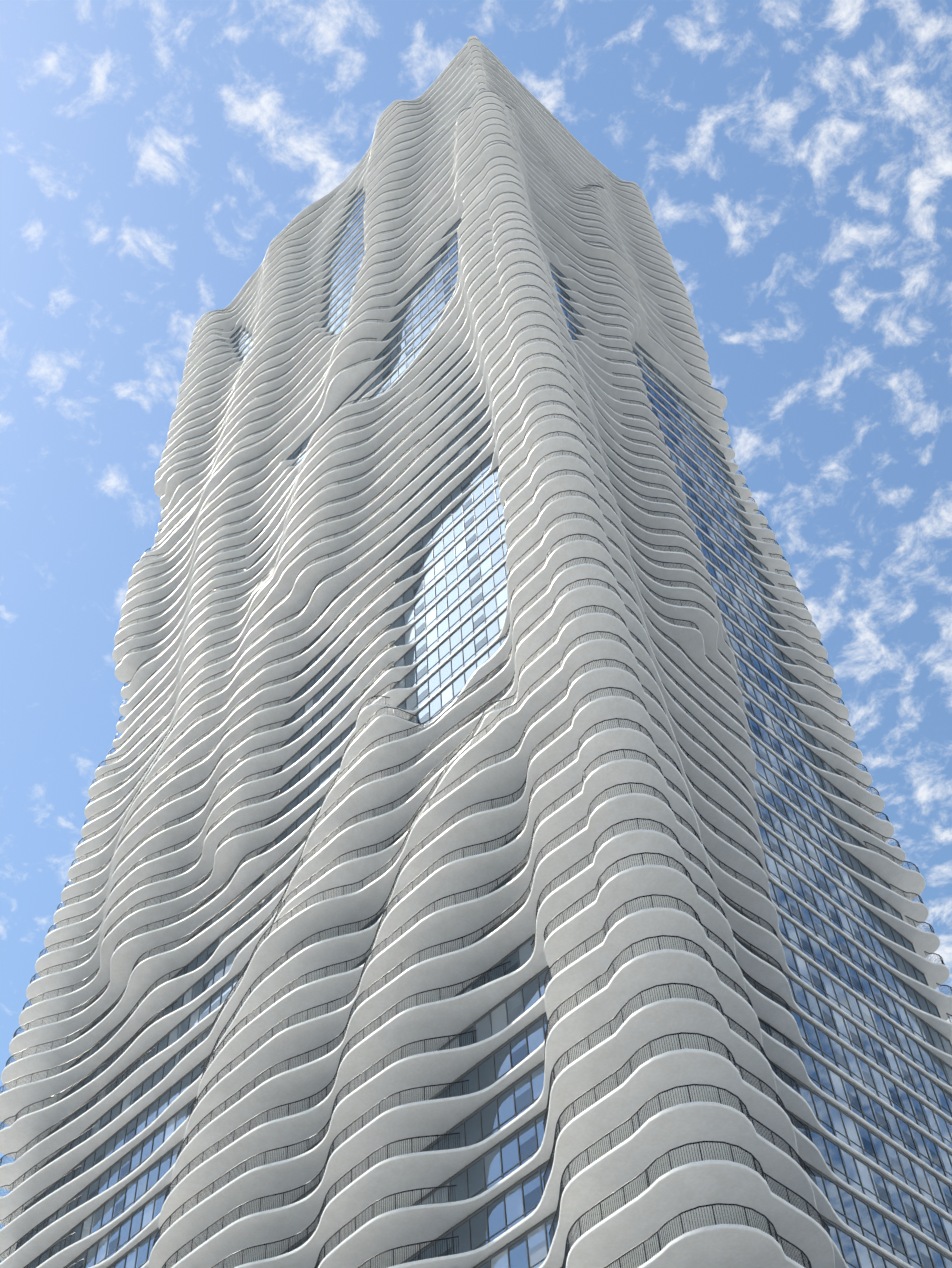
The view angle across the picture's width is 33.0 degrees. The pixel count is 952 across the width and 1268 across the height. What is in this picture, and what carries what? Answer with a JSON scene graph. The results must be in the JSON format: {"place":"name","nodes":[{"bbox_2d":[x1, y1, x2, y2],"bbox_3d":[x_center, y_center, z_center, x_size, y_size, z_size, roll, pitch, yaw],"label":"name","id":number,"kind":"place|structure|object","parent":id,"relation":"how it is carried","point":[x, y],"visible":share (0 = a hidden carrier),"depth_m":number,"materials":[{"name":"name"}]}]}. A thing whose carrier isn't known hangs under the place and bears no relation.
{"place":"outdoors","nodes":[
{"label":"outdoors","id":0,"kind":"place"},
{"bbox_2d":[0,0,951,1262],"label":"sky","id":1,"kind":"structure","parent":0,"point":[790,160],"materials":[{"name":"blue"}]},
{"bbox_2d":[16,99,951,1267],"bbox_3d":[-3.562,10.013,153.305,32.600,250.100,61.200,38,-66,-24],"label":"window glass","id":2,"kind":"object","parent":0,"point":[508,1152],"depth_m":112.00,"materials":[{"name":"blue glass"}]},
{"bbox_2d":[15,87,951,1267],"bbox_3d":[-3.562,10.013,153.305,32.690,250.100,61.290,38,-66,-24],"label":"window frames","id":3,"kind":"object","parent":2,"relation":"on","point":[789,729],"visible":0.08,"depth_m":115.95,"materials":[{"name":"grey metal"}]},
{"label":"ground","id":4,"kind":"structure","parent":0,"visible":0},
{"bbox_2d":[0,36,951,1267],"bbox_3d":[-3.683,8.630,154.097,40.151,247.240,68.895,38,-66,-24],"label":"balcony slabs","id":5,"kind":"structure","parent":4,"relation":"on","point":[711,1179],"depth_m":117.87,"materials":[{"name":"white concrete"}]},
{"bbox_2d":[0,39,951,1267],"bbox_3d":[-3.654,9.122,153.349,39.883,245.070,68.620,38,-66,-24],"label":"balcony railings","id":6,"kind":"object","parent":5,"relation":"on","point":[411,960],"visible":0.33,"depth_m":111.27,"materials":[{"name":"grey metal"}]}
]}

